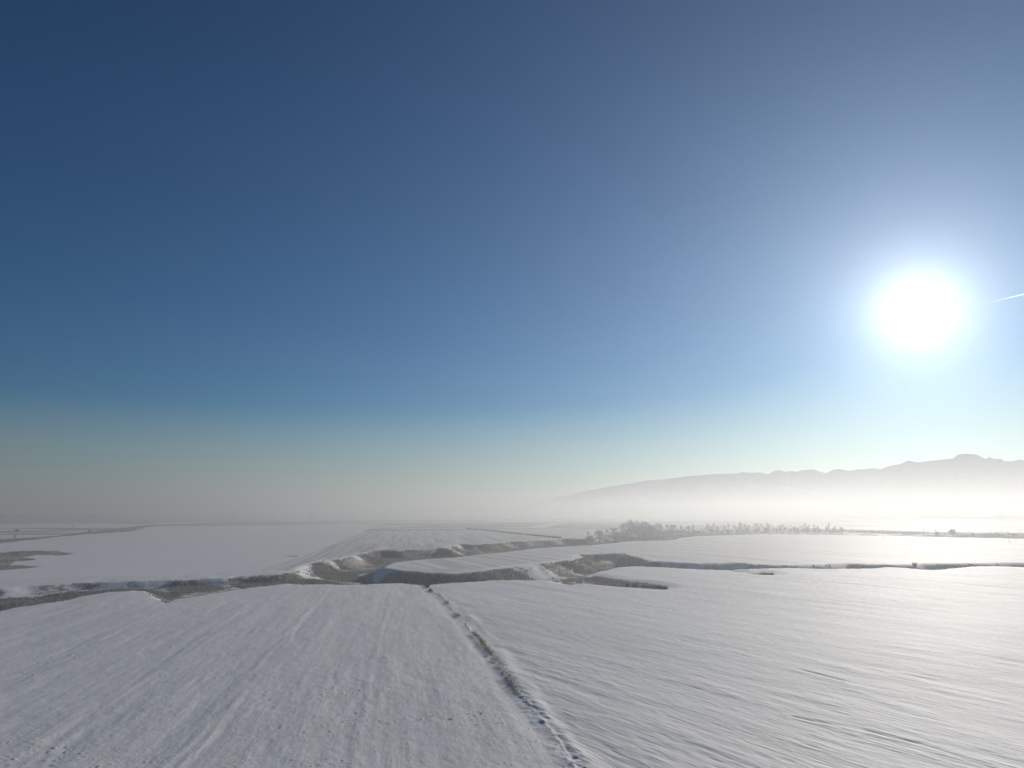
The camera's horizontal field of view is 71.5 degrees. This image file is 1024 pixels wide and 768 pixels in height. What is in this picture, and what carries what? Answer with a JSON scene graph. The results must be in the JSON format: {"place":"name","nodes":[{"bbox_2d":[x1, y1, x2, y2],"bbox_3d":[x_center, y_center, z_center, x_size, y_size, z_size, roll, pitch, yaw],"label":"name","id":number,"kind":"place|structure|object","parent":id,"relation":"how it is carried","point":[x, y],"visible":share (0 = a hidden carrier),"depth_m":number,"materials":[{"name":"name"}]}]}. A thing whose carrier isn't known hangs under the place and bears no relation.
{"place":"outdoors","nodes":[
{"label":"outdoors","id":0,"kind":"place"},
{"bbox_2d":[0,517,1023,767],"bbox_3d":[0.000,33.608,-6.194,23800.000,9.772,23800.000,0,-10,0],"label":"snow ground","id":1,"kind":"structure","parent":0,"point":[898,659],"depth_m":162.99,"materials":[{"name":"white snow"}]},
{"bbox_2d":[0,525,295,570],"bbox_3d":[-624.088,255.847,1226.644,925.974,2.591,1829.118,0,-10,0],"label":"marsh reeds","id":2,"kind":"object","parent":1,"relation":"on","point":[13,553],"visible":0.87,"depth_m":580.54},
{"bbox_2d":[422,584,533,702],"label":"dry weeds","id":3,"kind":"object","parent":1,"relation":"on","point":[509,678],"visible":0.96,"depth_m":150.98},
{"bbox_2d":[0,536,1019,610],"bbox_3d":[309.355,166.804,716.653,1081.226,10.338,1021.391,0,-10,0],"label":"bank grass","id":4,"kind":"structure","parent":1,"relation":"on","point":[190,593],"depth_m":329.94,"materials":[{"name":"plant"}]},
{"bbox_2d":[0,531,1023,610],"bbox_3d":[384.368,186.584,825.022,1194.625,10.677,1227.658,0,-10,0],"label":"valley reeds","id":5,"kind":"object","parent":1,"relation":"on","point":[325,575],"visible":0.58,"depth_m":419.24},
{"bbox_2d":[0,514,1023,519],"bbox_3d":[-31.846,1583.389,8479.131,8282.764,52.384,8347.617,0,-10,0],"label":"horizon trees","id":6,"kind":"object","parent":1,"relation":"on","point":[728,516],"visible":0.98,"depth_m":5826.62,"materials":[{"name":"grey plant"}]},
{"bbox_2d":[467,528,558,537],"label":"ditch hedge","id":7,"kind":"object","parent":1,"relation":"on","point":[516,533],"visible":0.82,"depth_m":1156.77,"materials":[{"name":"grey plant"}]},
{"bbox_2d":[584,535,593,542],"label":"bare tree","id":8,"kind":"object","parent":1,"relation":"on","point":[590,537],"visible":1,"depth_m":853.11,"materials":[{"name":"grey plant"}]},
{"bbox_2d":[596,531,602,541],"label":"bare tree","id":9,"kind":"object","parent":1,"relation":"on","point":[600,534],"visible":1,"depth_m":890.08,"materials":[{"name":"grey plant"}]},
{"bbox_2d":[586,520,685,541],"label":"woodland","id":10,"kind":"object","parent":1,"relation":"on","point":[641,528],"visible":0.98,"depth_m":1121.61,"materials":[{"name":"grey plant"}]},
{"bbox_2d":[562,571,765,589],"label":"hedge brush","id":11,"kind":"object","parent":1,"relation":"on","point":[597,580],"visible":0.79,"depth_m":333.39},
{"bbox_2d":[673,522,1018,536],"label":"tree belt","id":12,"kind":"object","parent":1,"relation":"on","point":[740,530],"visible":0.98,"depth_m":1431.41,"materials":[{"name":"grey plant"}]},
{"bbox_2d":[948,529,956,535],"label":"bare tree","id":13,"kind":"object","parent":1,"relation":"on","point":[951,531],"visible":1,"depth_m":1153.21,"materials":[{"name":"white plant"}]},
{"bbox_2d":[0,0,1023,516],"label":"sky","id":14,"kind":"structure","parent":0,"point":[288,258],"materials":[{"name":"blue"}]},
{"bbox_2d":[470,454,1023,516],"bbox_3d":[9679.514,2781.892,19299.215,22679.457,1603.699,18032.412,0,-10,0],"label":"mountain range","id":15,"kind":"structure","parent":0,"point":[968,485],"depth_m":17204.12,"materials":[{"name":"white snow"}]}
]}

